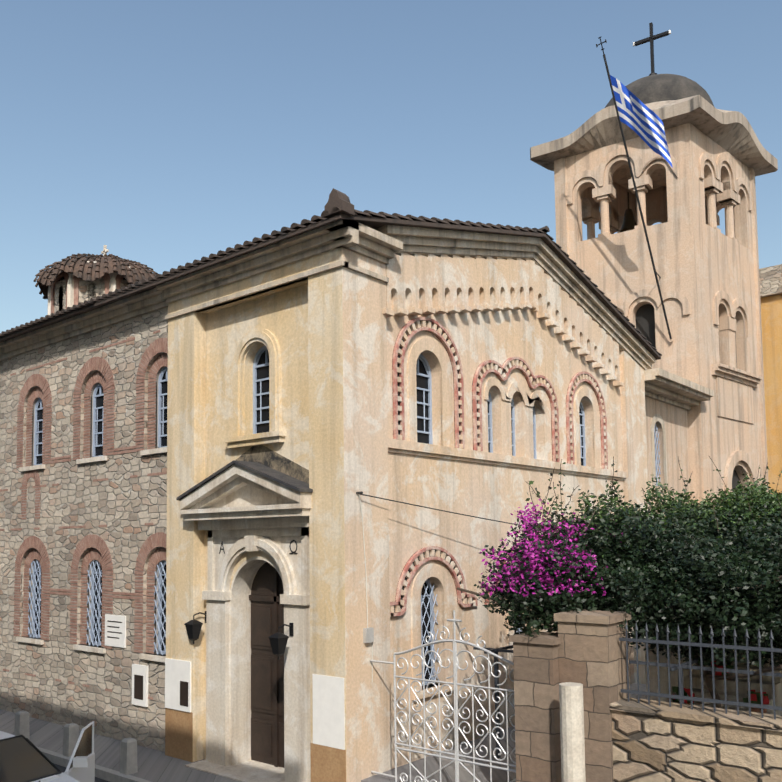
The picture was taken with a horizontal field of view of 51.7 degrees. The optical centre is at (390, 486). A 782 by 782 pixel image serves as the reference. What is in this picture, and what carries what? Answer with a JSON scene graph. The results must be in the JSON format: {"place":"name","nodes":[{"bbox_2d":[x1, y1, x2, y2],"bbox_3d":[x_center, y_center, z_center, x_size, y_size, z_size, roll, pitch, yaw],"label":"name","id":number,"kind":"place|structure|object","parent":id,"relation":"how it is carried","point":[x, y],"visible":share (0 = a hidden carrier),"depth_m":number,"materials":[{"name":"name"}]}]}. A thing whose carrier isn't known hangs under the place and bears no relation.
{"place":"outdoors","nodes":[
{"label":"outdoors","id":0,"kind":"place"},
{"bbox_2d":[1,303,92,336],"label":"roof gutter","id":1,"kind":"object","parent":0,"point":[47,319],"depth_m":18.20,"materials":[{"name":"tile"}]},
{"bbox_2d":[0,721,94,781],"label":"car","id":2,"kind":"object","parent":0,"point":[22,759],"depth_m":11.37,"materials":[{"name":"silver metal"}]},
{"bbox_2d":[53,763,109,781],"bbox_3d":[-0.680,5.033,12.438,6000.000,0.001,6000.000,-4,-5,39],"label":"ground","id":3,"kind":"structure","parent":0,"point":[61,768],"depth_m":14.92,"materials":[{"name":"grey asphalt"}]},
{"bbox_2d":[0,307,167,751],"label":"stone wall","id":4,"kind":"structure","parent":3,"relation":"on","point":[122,505],"depth_m":17.93,"materials":[{"name":"beige stone"}]},
{"bbox_2d":[0,330,167,699],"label":"bricks","id":5,"kind":"object","parent":4,"relation":"attached to","point":[97,552],"visible":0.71,"depth_m":17.86,"materials":[{"name":"red brick"}]},
{"bbox_2d":[0,288,167,360],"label":"stone cornice","id":6,"kind":"structure","parent":4,"relation":"on","point":[142,303],"depth_m":17.87,"materials":[{"name":"beige stone"}]},
{"bbox_2d":[14,342,167,653],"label":"brick window surrounds","id":7,"kind":"object","parent":4,"relation":"on","point":[91,441],"visible":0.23,"depth_m":17.87,"materials":[{"name":"red brick"}]},
{"bbox_2d":[16,447,166,661],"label":"stone sills","id":8,"kind":"structure","parent":4,"relation":"attached to","point":[90,648],"depth_m":17.46,"materials":[{"name":"beige stone"}]},
{"bbox_2d":[107,620,187,706],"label":"notice boards","id":9,"kind":"object","parent":4,"relation":"attached to","point":[138,686],"visible":1,"depth_m":16.12,"materials":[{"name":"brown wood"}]},
{"bbox_2d":[28,346,268,654],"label":"window frames","id":10,"kind":"structure","parent":4,"relation":"attached to","point":[160,584],"depth_m":17.55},
{"bbox_2d":[35,351,268,650],"bbox_3d":[-7.811,0.677,19.003,14.931,5.800,0.166,-4,-5,39],"label":"front glass","id":11,"kind":"object","parent":10,"relation":"in","point":[262,372],"visible":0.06,"depth_m":16.49,"materials":[{"name":"black"}]},
{"bbox_2d":[0,207,661,355],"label":"roof tiles","id":12,"kind":"object","parent":4,"relation":"on","point":[274,234],"visible":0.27,"depth_m":15.23,"materials":[{"name":"brown tile"}]},
{"bbox_2d":[54,277,129,312],"bbox_3d":[-9.250,-4.938,26.034,2.956,2.750,2.956,-4,-5,39],"label":"dome drum","id":13,"kind":"object","parent":12,"relation":"on","point":[84,291],"visible":0.08,"depth_m":24.67,"materials":[{"name":"beige paint"}]},
{"bbox_2d":[47,261,135,314],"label":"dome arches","id":14,"kind":"structure","parent":13,"relation":"attached to","point":[70,291],"depth_m":24.60,"materials":[{"name":"beige paint"}]},
{"bbox_2d":[38,256,154,298],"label":"dome tile roof","id":15,"kind":"structure","parent":13,"relation":"on","point":[75,272],"depth_m":24.59,"materials":[{"name":"brown tile"}]},
{"bbox_2d":[34,253,157,298],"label":"dome tiles","id":16,"kind":"object","parent":15,"relation":"on","point":[57,265],"visible":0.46,"depth_m":24.68,"materials":[{"name":"brown tile"}]},
{"bbox_2d":[101,245,108,255],"bbox_3d":[-9.283,-7.526,26.209,0.340,0.600,0.070,-4,-5,39],"label":"dome finial","id":17,"kind":"object","parent":15,"relation":"on","point":[105,250],"visible":0.71,"depth_m":26.20,"materials":[{"name":"beige stone"}]},
{"bbox_2d":[324,188,353,217],"bbox_3d":[-0.812,-4.450,12.703,0.380,0.400,0.280,-4,-5,39],"label":"acroterion","id":18,"kind":"object","parent":12,"relation":"on","point":[340,200],"visible":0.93,"depth_m":12.60,"materials":[{"name":"stone"}]},
{"bbox_2d":[36,746,150,781],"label":"kerb","id":19,"kind":"structure","parent":3,"relation":"on","point":[107,774],"depth_m":14.46,"materials":[{"name":"concrete"}]},
{"bbox_2d":[386,293,629,768],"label":"gable wall","id":20,"kind":"structure","parent":3,"relation":"on","point":[535,343],"depth_m":15.87,"materials":[{"name":"beige paint"}]},
{"bbox_2d":[359,494,372,681],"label":"wall cable","id":21,"kind":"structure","parent":20,"relation":"attached to","point":[366,589],"depth_m":13.02,"materials":[{"name":"grey"}]},
{"bbox_2d":[363,627,373,642],"bbox_3d":[-0.363,2.395,12.989,0.070,0.230,0.180,-4,-5,39],"label":"junction box","id":22,"kind":"object","parent":20,"relation":"attached to","point":[368,635],"visible":1,"depth_m":12.94,"materials":[{"name":"plastic"}]},
{"bbox_2d":[356,491,554,530],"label":"cables","id":23,"kind":"object","parent":20,"relation":"attached to","point":[361,493],"visible":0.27,"depth_m":14.13,"materials":[{"name":"grey plastic"}]},
{"bbox_2d":[325,220,655,369],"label":"gable cornice","id":24,"kind":"structure","parent":20,"relation":"attached to","point":[382,244],"depth_m":16.15,"materials":[{"name":"beige stone"}]},
{"bbox_2d":[342,247,652,781],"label":"gable piers","id":25,"kind":"structure","parent":20,"relation":"attached to","point":[368,700],"depth_m":13.23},
{"bbox_2d":[392,320,604,612],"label":"brick arch trim","id":26,"kind":"structure","parent":20,"relation":"attached to","point":[398,384],"depth_m":15.21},
{"bbox_2d":[390,317,607,679],"bbox_3d":[2.654,0.395,17.240,0.340,6.720,9.190,-4,-5,39],"label":"window surround","id":27,"kind":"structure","parent":20,"relation":"attached to","point":[456,432],"depth_m":15.42,"materials":[{"name":"red brick"}]},
{"bbox_2d":[416,354,585,685],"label":"windows","id":28,"kind":"structure","parent":20,"relation":"in","point":[421,357],"depth_m":15.23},
{"bbox_2d":[383,252,626,699],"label":"gable trim","id":29,"kind":"structure","parent":20,"relation":"attached to","point":[453,283],"depth_m":15.94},
{"bbox_2d":[554,156,635,254],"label":"tower wall","id":30,"kind":"structure","parent":3,"relation":"on","point":[619,203],"depth_m":29.21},
{"bbox_2d":[565,157,634,195],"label":"tie beam","id":31,"kind":"structure","parent":30,"relation":"attached to","point":[614,183],"depth_m":31.84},
{"bbox_2d":[582,197,620,239],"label":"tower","id":32,"kind":"structure","parent":30,"relation":"on","point":[594,214],"depth_m":30.35,"materials":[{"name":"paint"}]},
{"bbox_2d":[620,192,636,231],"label":"bells","id":33,"kind":"object","parent":30,"relation":"in","point":[629,222],"visible":0.35,"depth_m":29.82,"materials":[{"name":"brown metal"}]},
{"bbox_2d":[566,124,703,504],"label":"tower wall","id":34,"kind":"structure","parent":3,"relation":"on","point":[616,267],"depth_m":27.02,"materials":[{"name":"beige paint"}]},
{"bbox_2d":[566,148,689,342],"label":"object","id":35,"kind":"object","parent":34,"relation":"attached to","point":[642,183],"visible":0.81,"depth_m":27.67,"materials":[{"name":"paint"}]},
{"bbox_2d":[567,123,688,157],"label":"molding","id":36,"kind":"structure","parent":34,"relation":"attached to","point":[622,142],"depth_m":28.10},
{"bbox_2d":[596,37,671,338],"bbox_3d":[7.839,-9.443,25.982,3.340,9.126,0.373,3,-5,-41],"label":"flagpole","id":37,"kind":"object","parent":34,"relation":"attached to","point":[638,201],"visible":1,"depth_m":25.90,"materials":[{"name":"black metal"}]},
{"bbox_2d":[610,75,672,167],"bbox_3d":[7.756,-11.345,25.068,1.717,2.883,0.547,-2,-4,19],"label":"flag","id":38,"kind":"object","parent":37,"relation":"attached to","point":[630,113],"visible":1,"depth_m":25.16,"materials":[{"name":"white fabric"}]},
{"bbox_2d":[530,95,777,175],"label":"tower cornice","id":39,"kind":"structure","parent":34,"relation":"on","point":[733,133],"depth_m":28.13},
{"bbox_2d":[605,74,713,107],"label":"dome","id":40,"kind":"structure","parent":39,"relation":"on","point":[655,88],"depth_m":28.20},
{"bbox_2d":[634,22,668,75],"bbox_3d":[9.770,-16.150,30.207,1.248,2.410,0.320,-4,-5,39],"label":"cross","id":41,"kind":"object","parent":40,"relation":"on","point":[651,38],"visible":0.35,"depth_m":30.17,"materials":[{"name":"black metal"}]},
{"bbox_2d":[645,396,689,516],"bbox_3d":[6.872,1.559,25.417,3.600,8.500,4.497,-4,-5,39],"label":"annex","id":42,"kind":"object","parent":3,"relation":"on","point":[674,418],"visible":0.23,"depth_m":25.00,"materials":[{"name":"paint"}]},
{"bbox_2d":[654,423,660,485],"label":"annex frames","id":43,"kind":"structure","parent":42,"relation":"in","point":[656,453],"depth_m":24.39,"materials":[{"name":"grey metal"}]},
{"bbox_2d":[644,368,713,486],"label":"stone trim","id":44,"kind":"structure","parent":42,"relation":"attached to","point":[664,386],"depth_m":24.09,"materials":[{"name":"beige stone"}]},
{"bbox_2d":[611,710,781,781],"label":"garden wall","id":45,"kind":"structure","parent":3,"relation":"on","point":[649,748],"depth_m":9.65,"materials":[{"name":"stone"}]},
{"bbox_2d":[610,697,781,731],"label":"wall coping","id":46,"kind":"object","parent":45,"relation":"on","point":[720,716],"visible":1,"depth_m":9.69,"materials":[{"name":"beige stone"}]},
{"bbox_2d":[619,623,781,719],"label":"railing","id":47,"kind":"object","parent":45,"relation":"on","point":[747,648],"visible":1,"depth_m":9.82,"materials":[{"name":"grey metal"}]},
{"bbox_2d":[635,169,768,492],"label":"tower wall","id":48,"kind":"structure","parent":3,"relation":"on","point":[656,206],"depth_m":29.99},
{"bbox_2d":[662,205,719,225],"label":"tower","id":49,"kind":"structure","parent":48,"relation":"on","point":[666,217],"depth_m":31.03,"materials":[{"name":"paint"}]},
{"bbox_2d":[645,168,752,194],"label":"tie beam","id":50,"kind":"structure","parent":48,"relation":"attached to","point":[665,188],"depth_m":32.00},
{"bbox_2d":[689,123,762,508],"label":"tower wall","id":51,"kind":"structure","parent":3,"relation":"on","point":[723,262],"depth_m":27.78,"materials":[{"name":"beige paint"}]},
{"bbox_2d":[612,165,666,193],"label":"ceiling","id":52,"kind":"structure","parent":51,"relation":"on","point":[621,175],"depth_m":31.04,"materials":[{"name":"paint"}]},
{"bbox_2d":[690,123,749,168],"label":"molding","id":53,"kind":"structure","parent":51,"relation":"attached to","point":[718,145],"depth_m":28.31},
{"bbox_2d":[699,152,762,494],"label":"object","id":54,"kind":"object","parent":51,"relation":"attached to","point":[734,392],"visible":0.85,"depth_m":28.03,"materials":[{"name":"paint"}]},
{"bbox_2d":[760,294,781,493],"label":"neighboring building","id":55,"kind":"structure","parent":3,"relation":"on","point":[771,314],"depth_m":31.21,"materials":[{"name":"orange paint"}]},
{"bbox_2d":[759,264,781,297],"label":"neighbour roof","id":56,"kind":"structure","parent":55,"relation":"on","point":[770,277],"depth_m":31.25,"materials":[{"name":"beige tile"}]},
{"bbox_2d":[51,271,123,312],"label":"dome window","id":57,"kind":"structure","parent":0,"point":[118,278],"depth_m":24.65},
{"bbox_2d":[0,709,240,781],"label":"pavement","id":58,"kind":"structure","parent":0,"point":[153,765],"depth_m":15.39,"materials":[{"name":"grey stone"}]},
{"bbox_2d":[14,711,137,774],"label":"bollards","id":59,"kind":"object","parent":58,"relation":"on","point":[128,756],"visible":0.9,"depth_m":15.39,"materials":[{"name":"concrete"}]},
{"bbox_2d":[185,760,284,781],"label":"step","id":60,"kind":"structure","parent":58,"relation":"on","point":[251,771],"depth_m":14.22,"materials":[{"name":"beige stone"}]},
{"bbox_2d":[166,247,346,781],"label":"piers","id":61,"kind":"structure","parent":58,"relation":"on","point":[185,463],"depth_m":13.79,"materials":[{"name":"paint"}]},
{"bbox_2d":[105,614,344,749],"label":"wall plaques","id":62,"kind":"object","parent":61,"relation":"attached to","point":[328,714],"visible":0.96,"depth_m":12.99,"materials":[{"name":"white stone"}]},
{"bbox_2d":[180,464,310,781],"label":"door surround","id":63,"kind":"object","parent":61,"relation":"attached to","point":[238,511],"visible":0.83,"depth_m":14.51,"materials":[{"name":"beige stone"}]},
{"bbox_2d":[176,460,312,499],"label":"pediment molding","id":64,"kind":"structure","parent":63,"relation":"on","point":[280,477],"depth_m":13.84,"materials":[{"name":"grey stone"}]},
{"bbox_2d":[236,445,308,483],"bbox_3d":[-2.388,-0.305,14.479,3.160,0.970,0.014,-4,-5,39],"label":"pediment grime","id":65,"kind":"object","parent":64,"relation":"on","point":[265,456],"visible":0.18,"depth_m":14.19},
{"bbox_2d":[219,540,296,553],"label":"letters","id":66,"kind":"object","parent":63,"relation":"attached to","point":[289,546],"visible":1,"depth_m":13.79,"materials":[{"name":"black metal"}]},
{"bbox_2d":[249,562,283,767],"bbox_3d":[-2.050,3.229,14.597,1.550,3.925,0.110,-4,-5,39],"label":"door","id":67,"kind":"structure","parent":63,"relation":"in","point":[267,690],"depth_m":14.72,"materials":[{"name":"wood"}]},
{"bbox_2d":[165,708,345,781],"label":"dado","id":68,"kind":"object","parent":61,"relation":"attached to","point":[328,764],"visible":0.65,"depth_m":14.92,"materials":[{"name":"orange paint"}]},
{"bbox_2d":[204,284,308,759],"bbox_3d":[-2.220,0.886,14.561,3.070,8.600,0.450,-4,-5,39],"label":"front panel","id":69,"kind":"object","parent":61,"relation":"attached to","point":[282,316],"visible":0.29,"depth_m":14.79,"materials":[{"name":"paint"}]},
{"bbox_2d":[224,328,285,448],"bbox_3d":[-2.367,-1.789,14.628,1.480,2.130,0.470,-4,-5,39],"label":"window surround","id":70,"kind":"object","parent":69,"relation":"attached to","point":[269,341],"visible":0.96,"depth_m":14.42,"materials":[{"name":"paint"}]},
{"bbox_2d":[156,220,358,319],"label":"cornice","id":71,"kind":"structure","parent":61,"relation":"attached to","point":[315,242],"depth_m":14.14,"materials":[{"name":"beige stone"}]},
{"bbox_2d":[559,682,585,781],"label":"column fragment","id":72,"kind":"object","parent":58,"relation":"on","point":[572,732],"depth_m":10.02,"materials":[{"name":"beige stone"}]},
{"bbox_2d":[184,611,293,659],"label":"wall lanterns","id":73,"kind":"object","parent":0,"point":[278,641],"visible":0.98,"depth_m":13.55,"materials":[{"name":"black metal"}]},
{"bbox_2d":[0,214,660,359],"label":"roof slab","id":74,"kind":"structure","parent":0,"point":[373,222],"depth_m":15.94,"materials":[{"name":"brown tile"}]},
{"bbox_2d":[0,0,781,332],"label":"sky","id":75,"kind":"structure","parent":0,"point":[165,135],"materials":[{"name":"blue"}]},
{"bbox_2d":[361,683,645,781],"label":"garden floor","id":76,"kind":"structure","parent":0,"point":[482,773],"depth_m":13.40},
{"bbox_2d":[513,620,629,781],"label":"stone piers","id":77,"kind":"structure","parent":76,"relation":"on","point":[591,657],"depth_m":10.62,"materials":[{"name":"brown stone"}]},
{"bbox_2d":[370,610,515,781],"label":"gate","id":78,"kind":"structure","parent":77,"relation":"attached to","point":[456,754],"depth_m":11.96,"materials":[{"name":"white metal"}]},
{"bbox_2d":[509,610,631,644],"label":"pier caps","id":79,"kind":"object","parent":77,"relation":"on","point":[592,616],"visible":0.82,"depth_m":10.69,"materials":[{"name":"stone"}]},
{"bbox_2d":[473,635,781,757],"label":"pergola","id":80,"kind":"object","parent":76,"relation":"on","point":[674,667],"visible":0.35,"depth_m":10.81,"materials":[{"name":"grey metal"}]},
{"bbox_2d":[457,456,781,708],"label":"hedge","id":81,"kind":"object","parent":80,"relation":"on","point":[637,581],"depth_m":11.17,"materials":[{"name":"green plant"}]},
{"bbox_2d":[479,499,622,596],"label":"bougainvillea bracts","id":82,"kind":"object","parent":81,"relation":"attached to","point":[528,518],"visible":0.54,"depth_m":11.35,"materials":[{"name":"purple plant"}]},
{"bbox_2d":[508,460,781,557],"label":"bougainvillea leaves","id":83,"kind":"object","parent":81,"relation":"attached to","point":[761,500],"visible":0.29,"depth_m":13.99,"materials":[{"name":"green plant"}]},
{"bbox_2d":[644,632,781,714],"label":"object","id":84,"kind":"structure","parent":76,"relation":"on","point":[767,687],"depth_m":12.21,"materials":[{"name":"stone"}]},
{"bbox_2d":[675,674,766,712],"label":"flower pots","id":85,"kind":"object","parent":76,"relation":"on","point":[757,710],"visible":0.04,"depth_m":11.64,"materials":[{"name":"ceramic"}]},
{"bbox_2d":[672,659,768,704],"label":"flowers","id":86,"kind":"object","parent":85,"relation":"in","point":[675,689],"depth_m":12.00,"materials":[{"name":"plant"}]},
{"bbox_2d":[636,304,739,501],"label":"tower openings","id":87,"kind":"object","parent":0,"point":[645,320],"depth_m":27.62,"materials":[{"name":"grey"}]}
]}

